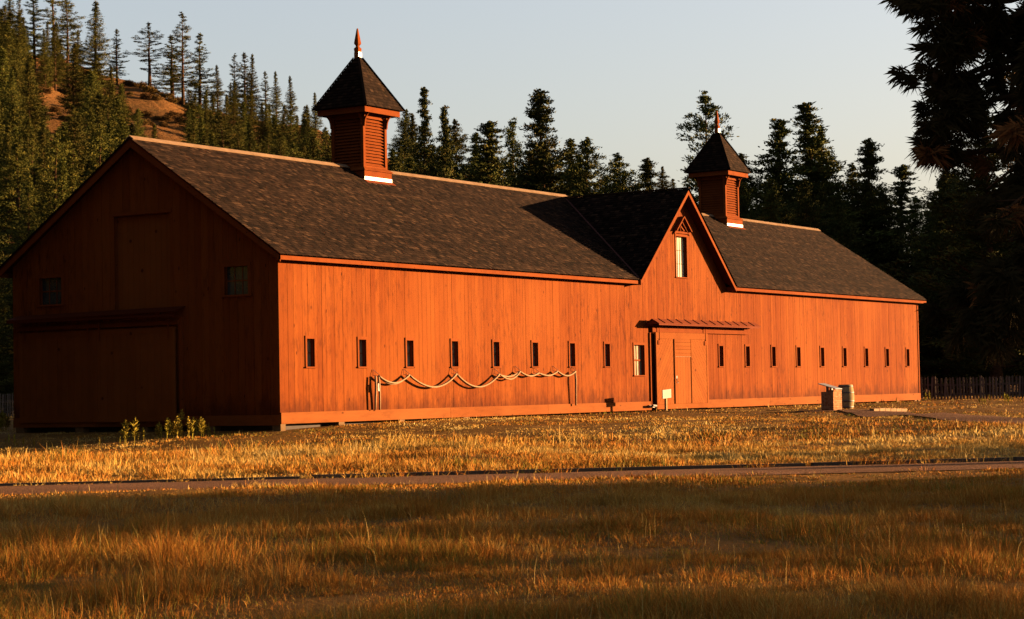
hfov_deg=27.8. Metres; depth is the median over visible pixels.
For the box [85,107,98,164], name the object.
fir tree
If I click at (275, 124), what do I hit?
fir tree
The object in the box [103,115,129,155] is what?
fir tree
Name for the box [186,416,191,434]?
weed
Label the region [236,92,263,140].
fir tree
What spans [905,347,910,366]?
window
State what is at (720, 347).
window
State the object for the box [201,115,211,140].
fir tree
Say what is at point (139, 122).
pine tree
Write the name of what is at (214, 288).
barn
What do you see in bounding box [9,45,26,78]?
pine tree
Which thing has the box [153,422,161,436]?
weed
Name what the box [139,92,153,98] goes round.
bush
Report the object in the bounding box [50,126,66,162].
fir tree
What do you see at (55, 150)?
pine tree
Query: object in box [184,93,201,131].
fir tree
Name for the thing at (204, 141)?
fir tree
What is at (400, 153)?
pine tree
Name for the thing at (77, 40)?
fir tree
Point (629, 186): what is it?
pine tree
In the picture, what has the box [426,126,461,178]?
pine tree
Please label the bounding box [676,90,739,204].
pine tree
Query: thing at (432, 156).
pine tree
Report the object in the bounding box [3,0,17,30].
fir tree
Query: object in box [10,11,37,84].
fir tree
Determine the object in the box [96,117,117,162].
fir tree
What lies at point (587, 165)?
pine tree
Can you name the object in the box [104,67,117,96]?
fir tree
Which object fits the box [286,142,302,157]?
pine tree
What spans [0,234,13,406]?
pine tree
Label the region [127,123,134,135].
fir tree
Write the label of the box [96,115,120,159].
fir tree
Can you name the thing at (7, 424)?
weed
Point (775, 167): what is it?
pine tree
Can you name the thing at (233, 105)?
fir tree
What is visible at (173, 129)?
hill
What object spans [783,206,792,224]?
pine tree
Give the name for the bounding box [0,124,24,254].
fir tree
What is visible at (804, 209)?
pine tree
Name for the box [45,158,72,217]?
fir tree
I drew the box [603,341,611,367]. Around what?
window
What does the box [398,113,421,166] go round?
pine tree
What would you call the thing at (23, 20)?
fir tree
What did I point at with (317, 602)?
ground
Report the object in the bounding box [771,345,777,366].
window
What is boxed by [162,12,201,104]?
pine tree
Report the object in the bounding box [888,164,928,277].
pine tree
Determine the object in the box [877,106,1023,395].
pine tree
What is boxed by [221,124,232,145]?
fir tree
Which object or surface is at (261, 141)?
pine tree
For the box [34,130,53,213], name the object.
fir tree
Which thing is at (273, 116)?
fir tree
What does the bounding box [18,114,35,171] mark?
fir tree
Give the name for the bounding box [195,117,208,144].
fir tree
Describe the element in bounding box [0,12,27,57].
pine tree
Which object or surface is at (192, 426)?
weed
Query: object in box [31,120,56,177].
pine tree
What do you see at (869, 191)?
pine tree
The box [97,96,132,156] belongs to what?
fir tree
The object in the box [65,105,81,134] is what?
pine tree
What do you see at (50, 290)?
window
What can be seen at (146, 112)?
bush
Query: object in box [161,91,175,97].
bush
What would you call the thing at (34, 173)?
fir tree
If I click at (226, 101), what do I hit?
fir tree
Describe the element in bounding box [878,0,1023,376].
pine tree
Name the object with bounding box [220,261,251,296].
window
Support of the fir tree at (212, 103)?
on the hill
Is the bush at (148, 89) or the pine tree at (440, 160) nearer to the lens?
the pine tree at (440, 160)
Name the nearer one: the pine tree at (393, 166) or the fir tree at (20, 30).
the pine tree at (393, 166)
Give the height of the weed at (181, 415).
0.893 m
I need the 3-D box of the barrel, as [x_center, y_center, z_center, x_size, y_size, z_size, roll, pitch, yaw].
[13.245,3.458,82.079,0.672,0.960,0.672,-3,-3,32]
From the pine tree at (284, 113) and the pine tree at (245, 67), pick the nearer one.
the pine tree at (284, 113)
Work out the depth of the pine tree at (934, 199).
165.91 m
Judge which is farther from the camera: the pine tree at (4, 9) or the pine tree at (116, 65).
the pine tree at (116, 65)
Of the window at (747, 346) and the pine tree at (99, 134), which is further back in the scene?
the pine tree at (99, 134)
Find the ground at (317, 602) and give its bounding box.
[0,391,1023,618]
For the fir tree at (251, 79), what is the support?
on the hill
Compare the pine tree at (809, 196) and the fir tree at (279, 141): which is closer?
the pine tree at (809, 196)
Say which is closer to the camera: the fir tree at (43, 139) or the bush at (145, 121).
the fir tree at (43, 139)
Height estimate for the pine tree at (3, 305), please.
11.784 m
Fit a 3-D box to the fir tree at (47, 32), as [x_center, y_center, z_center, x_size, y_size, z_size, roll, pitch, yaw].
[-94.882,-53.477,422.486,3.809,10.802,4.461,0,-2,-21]
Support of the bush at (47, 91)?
on the hill
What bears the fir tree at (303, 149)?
on the hill
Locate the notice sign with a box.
[662,389,670,410]
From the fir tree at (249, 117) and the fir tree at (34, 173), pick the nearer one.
the fir tree at (34, 173)
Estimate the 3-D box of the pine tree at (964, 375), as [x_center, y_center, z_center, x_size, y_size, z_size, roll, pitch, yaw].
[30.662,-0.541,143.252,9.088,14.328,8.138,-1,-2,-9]
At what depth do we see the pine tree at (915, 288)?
143.78 m
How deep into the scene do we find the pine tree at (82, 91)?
317.32 m
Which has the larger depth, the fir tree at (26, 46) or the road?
the fir tree at (26, 46)
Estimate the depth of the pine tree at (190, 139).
278.80 m
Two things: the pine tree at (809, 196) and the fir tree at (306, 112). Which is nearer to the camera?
the pine tree at (809, 196)
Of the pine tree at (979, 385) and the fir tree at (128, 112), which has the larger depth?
the fir tree at (128, 112)
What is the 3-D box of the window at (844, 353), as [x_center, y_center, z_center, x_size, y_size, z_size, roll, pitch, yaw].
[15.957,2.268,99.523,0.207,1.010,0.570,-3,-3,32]
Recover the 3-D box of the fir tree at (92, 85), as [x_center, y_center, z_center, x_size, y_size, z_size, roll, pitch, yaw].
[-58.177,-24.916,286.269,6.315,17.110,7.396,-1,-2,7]
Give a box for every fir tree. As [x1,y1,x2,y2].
[0,47,34,136]
[0,70,32,147]
[0,78,8,124]
[0,101,25,195]
[0,103,5,175]
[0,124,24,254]
[0,126,28,232]
[1,19,23,89]
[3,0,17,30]
[4,173,42,254]
[5,164,49,253]
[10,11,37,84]
[10,68,22,105]
[11,39,25,80]
[18,59,51,127]
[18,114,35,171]
[19,61,53,148]
[20,53,53,131]
[21,18,32,52]
[23,28,34,64]
[33,30,55,90]
[33,128,56,192]
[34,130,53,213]
[36,122,82,219]
[40,24,50,64]
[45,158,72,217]
[48,22,65,71]
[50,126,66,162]
[52,42,86,141]
[53,38,66,88]
[57,114,93,179]
[64,162,78,200]
[69,30,87,72]
[75,0,124,97]
[76,68,85,104]
[78,68,102,134]
[84,156,92,175]
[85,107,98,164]
[86,105,105,149]
[86,125,99,164]
[91,50,104,94]
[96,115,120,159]
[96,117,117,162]
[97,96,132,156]
[100,120,117,163]
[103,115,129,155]
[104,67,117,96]
[105,103,112,124]
[106,82,127,132]
[114,84,133,132]
[118,84,132,132]
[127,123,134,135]
[151,124,158,138]
[179,105,195,142]
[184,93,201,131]
[186,109,199,143]
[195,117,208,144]
[196,96,212,138]
[199,134,208,145]
[201,89,210,117]
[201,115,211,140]
[208,64,224,115]
[208,131,217,146]
[209,94,217,135]
[221,94,235,148]
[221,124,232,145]
[228,92,242,138]
[229,81,242,117]
[232,102,253,149]
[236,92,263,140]
[238,90,250,125]
[243,53,262,125]
[244,116,259,147]
[244,121,256,147]
[246,130,257,151]
[247,140,252,151]
[254,103,269,148]
[261,141,268,153]
[263,103,272,133]
[265,106,272,135]
[266,113,281,151]
[268,71,283,123]
[269,117,284,154]
[270,127,288,155]
[281,136,287,156]
[282,75,298,133]
[287,135,298,153]
[292,115,301,146]
[295,114,311,153]
[300,105,319,148]
[300,143,308,158]
[308,136,319,160]
[310,93,323,146]
[321,144,331,162]
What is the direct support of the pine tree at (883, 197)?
on the hill
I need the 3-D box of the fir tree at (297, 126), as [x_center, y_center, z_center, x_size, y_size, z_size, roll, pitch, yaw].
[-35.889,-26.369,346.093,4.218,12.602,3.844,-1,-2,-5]
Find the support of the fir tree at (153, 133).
on the hill
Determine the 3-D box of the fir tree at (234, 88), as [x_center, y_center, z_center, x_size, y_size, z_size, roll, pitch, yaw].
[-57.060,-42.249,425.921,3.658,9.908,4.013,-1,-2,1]
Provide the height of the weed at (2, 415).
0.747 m
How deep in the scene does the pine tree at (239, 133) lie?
288.25 m
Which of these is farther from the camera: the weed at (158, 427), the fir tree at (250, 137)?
the fir tree at (250, 137)
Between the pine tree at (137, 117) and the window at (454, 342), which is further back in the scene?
the pine tree at (137, 117)
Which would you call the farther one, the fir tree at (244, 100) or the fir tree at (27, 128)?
the fir tree at (244, 100)
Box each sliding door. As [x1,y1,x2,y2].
[19,323,93,422]
[93,319,176,421]
[648,326,708,408]
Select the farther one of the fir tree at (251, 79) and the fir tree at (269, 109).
the fir tree at (251, 79)
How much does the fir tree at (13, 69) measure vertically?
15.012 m
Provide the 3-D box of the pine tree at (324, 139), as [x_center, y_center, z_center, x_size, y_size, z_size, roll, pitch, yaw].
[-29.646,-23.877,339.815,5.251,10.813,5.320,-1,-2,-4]
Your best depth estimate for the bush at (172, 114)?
397.09 m
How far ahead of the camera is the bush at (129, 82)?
424.85 m
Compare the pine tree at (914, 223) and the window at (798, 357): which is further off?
the pine tree at (914, 223)
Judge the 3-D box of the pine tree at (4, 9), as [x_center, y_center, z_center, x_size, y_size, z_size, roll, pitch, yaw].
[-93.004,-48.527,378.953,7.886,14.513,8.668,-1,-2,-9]
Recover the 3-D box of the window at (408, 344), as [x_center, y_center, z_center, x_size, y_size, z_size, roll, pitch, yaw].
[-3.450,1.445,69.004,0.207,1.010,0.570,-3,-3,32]
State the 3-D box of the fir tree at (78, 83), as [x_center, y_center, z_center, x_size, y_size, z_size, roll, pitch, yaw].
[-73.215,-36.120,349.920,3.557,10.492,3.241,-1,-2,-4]
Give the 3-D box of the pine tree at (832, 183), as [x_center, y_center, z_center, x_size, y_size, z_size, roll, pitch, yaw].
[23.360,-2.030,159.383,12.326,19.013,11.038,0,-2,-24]
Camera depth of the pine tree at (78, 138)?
211.08 m
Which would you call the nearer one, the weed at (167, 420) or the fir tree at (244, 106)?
the weed at (167, 420)
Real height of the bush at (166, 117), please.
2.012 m
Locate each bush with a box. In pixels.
[43,87,52,93]
[48,105,60,112]
[122,80,134,85]
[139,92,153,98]
[140,119,150,125]
[141,108,152,116]
[142,86,157,92]
[150,94,163,100]
[152,115,161,120]
[160,114,171,120]
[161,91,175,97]
[163,110,180,117]
[165,97,173,102]
[173,116,187,123]
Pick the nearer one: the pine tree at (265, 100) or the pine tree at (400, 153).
the pine tree at (400, 153)
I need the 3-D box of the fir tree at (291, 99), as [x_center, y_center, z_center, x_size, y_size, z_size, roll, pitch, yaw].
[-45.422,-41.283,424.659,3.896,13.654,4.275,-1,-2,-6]
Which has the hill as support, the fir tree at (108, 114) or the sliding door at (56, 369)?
the fir tree at (108, 114)
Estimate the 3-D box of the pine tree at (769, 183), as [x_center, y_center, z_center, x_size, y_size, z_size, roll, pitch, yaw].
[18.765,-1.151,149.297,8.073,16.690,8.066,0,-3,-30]
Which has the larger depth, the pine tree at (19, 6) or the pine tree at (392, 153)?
the pine tree at (19, 6)
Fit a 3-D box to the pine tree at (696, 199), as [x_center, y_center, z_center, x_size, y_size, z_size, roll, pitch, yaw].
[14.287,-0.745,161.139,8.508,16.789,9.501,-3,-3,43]
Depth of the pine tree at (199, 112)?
324.26 m
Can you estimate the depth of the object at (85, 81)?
299.00 m
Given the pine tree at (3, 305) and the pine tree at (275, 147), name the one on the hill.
the pine tree at (275, 147)
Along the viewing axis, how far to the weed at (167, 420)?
61.71 m
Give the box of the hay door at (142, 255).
[111,209,171,309]
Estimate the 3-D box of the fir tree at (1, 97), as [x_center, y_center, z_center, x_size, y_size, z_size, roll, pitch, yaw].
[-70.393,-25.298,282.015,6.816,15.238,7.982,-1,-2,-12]
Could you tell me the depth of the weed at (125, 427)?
60.48 m
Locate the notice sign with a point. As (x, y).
(666, 393)
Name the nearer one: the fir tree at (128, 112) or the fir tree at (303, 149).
the fir tree at (303, 149)
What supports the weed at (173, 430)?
on the ground at (317, 602)
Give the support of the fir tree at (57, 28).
on the hill
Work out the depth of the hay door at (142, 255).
66.44 m
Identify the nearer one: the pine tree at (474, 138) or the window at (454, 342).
the window at (454, 342)
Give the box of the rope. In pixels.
[373,366,576,409]
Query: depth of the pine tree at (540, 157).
169.59 m
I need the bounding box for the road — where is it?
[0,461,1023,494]
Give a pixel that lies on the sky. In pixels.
(621, 75)
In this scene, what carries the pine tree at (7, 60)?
on the hill
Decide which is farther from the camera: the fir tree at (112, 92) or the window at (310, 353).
the fir tree at (112, 92)
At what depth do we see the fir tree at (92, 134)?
244.23 m
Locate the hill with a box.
[1,55,1017,410]
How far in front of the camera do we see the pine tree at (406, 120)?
330.20 m
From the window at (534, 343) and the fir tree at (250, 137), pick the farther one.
the fir tree at (250, 137)
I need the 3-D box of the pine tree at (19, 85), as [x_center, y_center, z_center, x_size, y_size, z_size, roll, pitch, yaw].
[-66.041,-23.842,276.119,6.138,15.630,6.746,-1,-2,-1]
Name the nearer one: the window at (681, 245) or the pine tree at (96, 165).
the window at (681, 245)
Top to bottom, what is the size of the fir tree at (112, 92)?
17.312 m
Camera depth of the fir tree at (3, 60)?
288.17 m
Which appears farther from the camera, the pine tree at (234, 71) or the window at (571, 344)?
the pine tree at (234, 71)
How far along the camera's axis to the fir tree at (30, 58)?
296.98 m
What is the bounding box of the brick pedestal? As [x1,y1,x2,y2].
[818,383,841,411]
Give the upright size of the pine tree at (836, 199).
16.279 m
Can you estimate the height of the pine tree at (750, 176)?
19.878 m
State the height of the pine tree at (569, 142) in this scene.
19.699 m
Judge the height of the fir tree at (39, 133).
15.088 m
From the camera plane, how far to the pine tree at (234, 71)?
428.16 m
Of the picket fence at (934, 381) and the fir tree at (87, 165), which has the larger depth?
the fir tree at (87, 165)
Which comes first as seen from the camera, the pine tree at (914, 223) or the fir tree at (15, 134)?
the pine tree at (914, 223)
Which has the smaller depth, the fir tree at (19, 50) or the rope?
the rope
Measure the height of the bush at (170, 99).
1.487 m
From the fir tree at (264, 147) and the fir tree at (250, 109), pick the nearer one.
the fir tree at (264, 147)
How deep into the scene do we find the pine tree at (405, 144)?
274.36 m
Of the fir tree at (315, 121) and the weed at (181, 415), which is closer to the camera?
the weed at (181, 415)
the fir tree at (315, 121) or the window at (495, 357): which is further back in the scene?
the fir tree at (315, 121)
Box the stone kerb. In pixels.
[869,408,906,411]
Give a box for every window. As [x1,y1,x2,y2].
[35,273,64,306]
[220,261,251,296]
[305,336,317,367]
[357,337,368,367]
[405,338,415,367]
[450,338,460,367]
[492,339,501,367]
[531,340,540,367]
[568,341,576,367]
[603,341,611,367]
[633,342,646,375]
[673,216,691,278]
[718,344,724,366]
[745,344,751,366]
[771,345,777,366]
[796,345,801,366]
[820,346,825,366]
[842,346,847,366]
[864,346,869,366]
[885,347,890,366]
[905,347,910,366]
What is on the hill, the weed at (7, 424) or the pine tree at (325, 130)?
the pine tree at (325, 130)
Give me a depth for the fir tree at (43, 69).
377.71 m
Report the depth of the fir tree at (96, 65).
392.43 m
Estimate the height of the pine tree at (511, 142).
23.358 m
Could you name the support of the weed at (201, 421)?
on the ground at (317, 602)
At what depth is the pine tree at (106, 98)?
274.03 m
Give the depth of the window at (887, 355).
104.16 m
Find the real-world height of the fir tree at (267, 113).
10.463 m
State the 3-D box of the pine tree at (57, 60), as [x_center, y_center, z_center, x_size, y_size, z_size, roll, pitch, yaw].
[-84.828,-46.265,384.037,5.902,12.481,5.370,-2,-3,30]
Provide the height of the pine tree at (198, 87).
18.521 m
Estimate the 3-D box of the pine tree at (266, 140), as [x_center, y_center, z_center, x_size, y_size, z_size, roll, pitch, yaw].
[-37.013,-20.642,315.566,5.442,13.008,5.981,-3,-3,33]
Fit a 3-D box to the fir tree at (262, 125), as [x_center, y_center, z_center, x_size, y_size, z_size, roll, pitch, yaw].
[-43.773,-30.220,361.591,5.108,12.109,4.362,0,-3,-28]
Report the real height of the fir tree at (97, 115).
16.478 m
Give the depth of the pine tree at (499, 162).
190.63 m
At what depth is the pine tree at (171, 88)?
436.28 m
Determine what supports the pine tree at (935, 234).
on the hill
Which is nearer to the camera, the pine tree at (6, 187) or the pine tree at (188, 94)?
the pine tree at (6, 187)
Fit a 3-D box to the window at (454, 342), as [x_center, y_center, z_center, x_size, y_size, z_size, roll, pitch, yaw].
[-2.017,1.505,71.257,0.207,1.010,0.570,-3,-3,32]
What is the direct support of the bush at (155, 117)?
on the hill
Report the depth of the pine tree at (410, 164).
266.16 m
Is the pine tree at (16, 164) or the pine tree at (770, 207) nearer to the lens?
the pine tree at (770, 207)
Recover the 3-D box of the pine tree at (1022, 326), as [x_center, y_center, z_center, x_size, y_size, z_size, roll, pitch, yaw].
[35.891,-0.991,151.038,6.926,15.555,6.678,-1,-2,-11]
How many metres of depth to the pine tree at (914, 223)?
160.21 m
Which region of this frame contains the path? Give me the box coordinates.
[752,410,1023,423]
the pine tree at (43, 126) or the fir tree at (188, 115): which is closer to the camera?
the pine tree at (43, 126)
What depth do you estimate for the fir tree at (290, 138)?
320.36 m
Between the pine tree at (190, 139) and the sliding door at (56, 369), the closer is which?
the sliding door at (56, 369)
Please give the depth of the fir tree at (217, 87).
417.83 m
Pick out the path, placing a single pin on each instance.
(948, 416)
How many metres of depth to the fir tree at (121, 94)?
340.57 m
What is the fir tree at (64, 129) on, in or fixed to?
on the hill
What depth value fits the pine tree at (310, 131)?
297.05 m
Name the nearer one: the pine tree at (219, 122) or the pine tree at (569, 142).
the pine tree at (569, 142)
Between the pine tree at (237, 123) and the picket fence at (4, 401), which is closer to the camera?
the picket fence at (4, 401)
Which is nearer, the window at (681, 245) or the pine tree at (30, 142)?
the window at (681, 245)
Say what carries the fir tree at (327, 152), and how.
on the hill
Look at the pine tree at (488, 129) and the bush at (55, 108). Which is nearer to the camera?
the pine tree at (488, 129)
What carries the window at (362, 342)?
in the barn
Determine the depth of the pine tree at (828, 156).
163.59 m
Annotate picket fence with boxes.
[0,393,13,416]
[920,375,1023,398]
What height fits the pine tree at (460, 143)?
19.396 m
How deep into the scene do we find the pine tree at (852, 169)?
170.07 m
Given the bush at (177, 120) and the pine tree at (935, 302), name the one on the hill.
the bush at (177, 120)
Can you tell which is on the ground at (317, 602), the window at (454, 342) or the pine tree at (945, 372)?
the pine tree at (945, 372)
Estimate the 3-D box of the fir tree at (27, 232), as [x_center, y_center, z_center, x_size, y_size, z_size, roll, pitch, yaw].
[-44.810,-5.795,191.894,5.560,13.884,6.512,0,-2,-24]
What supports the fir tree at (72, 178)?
on the hill
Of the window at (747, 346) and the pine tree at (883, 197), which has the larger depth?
the pine tree at (883, 197)
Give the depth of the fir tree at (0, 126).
249.35 m
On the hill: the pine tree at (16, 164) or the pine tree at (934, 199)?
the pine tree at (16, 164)
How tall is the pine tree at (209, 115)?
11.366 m
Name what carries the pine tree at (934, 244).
on the ground at (317, 602)
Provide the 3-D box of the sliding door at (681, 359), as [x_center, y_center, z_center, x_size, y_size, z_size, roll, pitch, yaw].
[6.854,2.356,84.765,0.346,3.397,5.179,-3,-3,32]
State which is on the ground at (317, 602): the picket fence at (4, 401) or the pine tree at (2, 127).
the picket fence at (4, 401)
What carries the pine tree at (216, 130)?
on the hill
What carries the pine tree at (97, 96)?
on the hill
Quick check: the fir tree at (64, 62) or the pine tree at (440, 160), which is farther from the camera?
the fir tree at (64, 62)
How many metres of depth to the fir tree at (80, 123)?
227.18 m
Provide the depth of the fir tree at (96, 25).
394.01 m
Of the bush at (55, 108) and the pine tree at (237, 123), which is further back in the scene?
the bush at (55, 108)
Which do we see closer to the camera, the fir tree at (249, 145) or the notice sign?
the notice sign
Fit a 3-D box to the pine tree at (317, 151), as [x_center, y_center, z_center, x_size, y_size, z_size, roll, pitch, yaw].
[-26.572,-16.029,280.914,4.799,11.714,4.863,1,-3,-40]
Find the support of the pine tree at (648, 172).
on the hill
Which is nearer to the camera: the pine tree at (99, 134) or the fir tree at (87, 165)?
the fir tree at (87, 165)
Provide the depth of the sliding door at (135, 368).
66.05 m
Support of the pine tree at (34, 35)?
on the hill
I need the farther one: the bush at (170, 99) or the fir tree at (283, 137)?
the bush at (170, 99)
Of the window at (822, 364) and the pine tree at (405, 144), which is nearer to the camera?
the window at (822, 364)
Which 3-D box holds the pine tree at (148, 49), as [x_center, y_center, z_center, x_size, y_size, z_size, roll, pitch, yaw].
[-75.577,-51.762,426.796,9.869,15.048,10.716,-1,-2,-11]
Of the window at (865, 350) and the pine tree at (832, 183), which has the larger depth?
the pine tree at (832, 183)
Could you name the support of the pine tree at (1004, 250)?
on the ground at (317, 602)
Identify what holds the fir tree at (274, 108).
on the hill
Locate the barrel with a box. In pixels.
[838,384,853,408]
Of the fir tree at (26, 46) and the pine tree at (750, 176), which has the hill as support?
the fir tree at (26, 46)
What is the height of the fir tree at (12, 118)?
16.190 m
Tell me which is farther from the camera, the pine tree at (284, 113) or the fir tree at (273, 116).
the pine tree at (284, 113)
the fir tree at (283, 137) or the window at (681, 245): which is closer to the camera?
the window at (681, 245)
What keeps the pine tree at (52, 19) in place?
on the hill
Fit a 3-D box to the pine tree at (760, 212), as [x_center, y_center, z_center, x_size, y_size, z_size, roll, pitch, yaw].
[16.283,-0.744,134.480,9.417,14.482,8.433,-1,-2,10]
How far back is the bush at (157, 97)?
409.29 m
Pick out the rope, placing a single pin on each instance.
(379, 377)
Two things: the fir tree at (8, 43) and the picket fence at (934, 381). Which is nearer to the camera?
the picket fence at (934, 381)
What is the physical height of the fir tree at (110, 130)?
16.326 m
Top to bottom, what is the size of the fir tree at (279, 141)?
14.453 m
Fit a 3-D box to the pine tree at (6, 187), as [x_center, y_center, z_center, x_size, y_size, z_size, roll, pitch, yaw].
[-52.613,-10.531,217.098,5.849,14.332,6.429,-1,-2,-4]
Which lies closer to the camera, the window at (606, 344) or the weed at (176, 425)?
the weed at (176, 425)
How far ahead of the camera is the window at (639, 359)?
82.52 m
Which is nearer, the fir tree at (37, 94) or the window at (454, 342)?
the window at (454, 342)
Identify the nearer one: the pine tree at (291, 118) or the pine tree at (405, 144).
the pine tree at (405, 144)
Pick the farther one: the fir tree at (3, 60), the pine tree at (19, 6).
the pine tree at (19, 6)
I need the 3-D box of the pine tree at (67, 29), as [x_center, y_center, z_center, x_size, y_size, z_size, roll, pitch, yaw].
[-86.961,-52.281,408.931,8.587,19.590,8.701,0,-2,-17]
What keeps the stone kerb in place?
on the ground at (317, 602)
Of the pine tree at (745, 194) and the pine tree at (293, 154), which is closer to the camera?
the pine tree at (745, 194)
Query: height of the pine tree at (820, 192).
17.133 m
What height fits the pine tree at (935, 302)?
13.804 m
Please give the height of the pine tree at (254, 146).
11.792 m
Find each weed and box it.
[0,410,5,430]
[3,414,10,430]
[119,416,138,444]
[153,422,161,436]
[164,417,169,434]
[169,419,181,438]
[175,416,178,437]
[178,409,184,436]
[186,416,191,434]
[189,417,194,437]
[198,416,205,436]
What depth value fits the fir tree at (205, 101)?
330.13 m
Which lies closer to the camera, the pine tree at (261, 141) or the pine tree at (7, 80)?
the pine tree at (7, 80)
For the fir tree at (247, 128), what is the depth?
335.96 m
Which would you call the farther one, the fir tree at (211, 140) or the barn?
the fir tree at (211, 140)
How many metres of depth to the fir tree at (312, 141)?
265.20 m
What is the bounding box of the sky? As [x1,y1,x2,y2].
[0,0,1022,250]
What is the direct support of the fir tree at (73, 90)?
on the hill
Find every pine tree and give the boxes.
[0,6,13,46]
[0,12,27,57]
[0,45,15,74]
[0,73,13,115]
[0,111,7,170]
[0,142,44,287]
[0,153,23,238]
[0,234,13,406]
[0,254,12,412]
[5,73,37,151]
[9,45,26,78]
[12,0,28,36]
[16,0,48,70]
[18,133,49,213]
[31,0,84,62]
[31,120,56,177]
[34,132,76,222]
[38,27,69,90]
[48,118,91,214]
[52,0,87,85]
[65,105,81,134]
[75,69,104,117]
[75,70,98,124]
[75,163,98,189]
[82,93,106,131]
[86,123,113,172]
[91,93,119,132]
[104,29,129,84]
[122,22,168,85]
[129,108,147,137]
[130,108,145,136]
[145,34,189,95]
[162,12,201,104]
[177,89,195,130]
[180,133,201,143]
[185,32,225,109]
[189,104,204,144]
[204,112,216,138]
[205,110,238,148]
[210,111,226,143]
[223,53,245,111]
[228,52,258,115]
[230,120,247,150]
[232,126,245,150]
[251,141,260,151]
[256,138,268,153]
[257,71,272,116]
[264,132,272,153]
[268,139,281,155]
[278,105,292,140]
[283,111,300,152]
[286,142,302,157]
[299,128,325,161]
[315,149,324,161]
[319,127,330,159]
[320,132,328,158]
[387,109,421,167]
[387,148,400,171]
[387,156,411,172]
[392,129,416,166]
[397,148,405,170]
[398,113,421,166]
[403,156,418,171]
[406,87,462,179]
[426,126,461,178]
[438,119,472,178]
[455,132,484,180]
[456,120,516,186]
[475,138,512,182]
[498,117,527,187]
[500,88,588,195]
[553,137,618,195]
[559,138,577,171]
[592,152,646,193]
[636,157,661,190]
[653,166,674,188]
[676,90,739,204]
[692,194,698,206]
[738,153,765,213]
[739,182,754,219]
[740,101,895,259]
[743,188,798,224]
[754,179,791,223]
[758,189,782,222]
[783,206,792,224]
[786,178,847,246]
[788,125,870,225]
[791,191,831,223]
[795,162,856,245]
[812,182,864,253]
[814,192,875,262]
[839,162,873,236]
[842,138,918,288]
[857,191,913,286]
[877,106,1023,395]
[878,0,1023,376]
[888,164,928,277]
[892,195,936,383]
[893,169,983,395]
[903,233,964,395]
[912,213,983,390]
[913,174,985,392]
[919,201,988,392]
[924,175,944,233]
[928,170,968,392]
[957,167,1023,392]
[962,180,979,392]
[982,230,1023,391]
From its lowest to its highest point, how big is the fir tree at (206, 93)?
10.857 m
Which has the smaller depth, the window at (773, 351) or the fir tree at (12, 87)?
the window at (773, 351)
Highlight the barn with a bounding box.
[0,28,926,432]
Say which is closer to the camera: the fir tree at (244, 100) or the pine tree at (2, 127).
the pine tree at (2, 127)

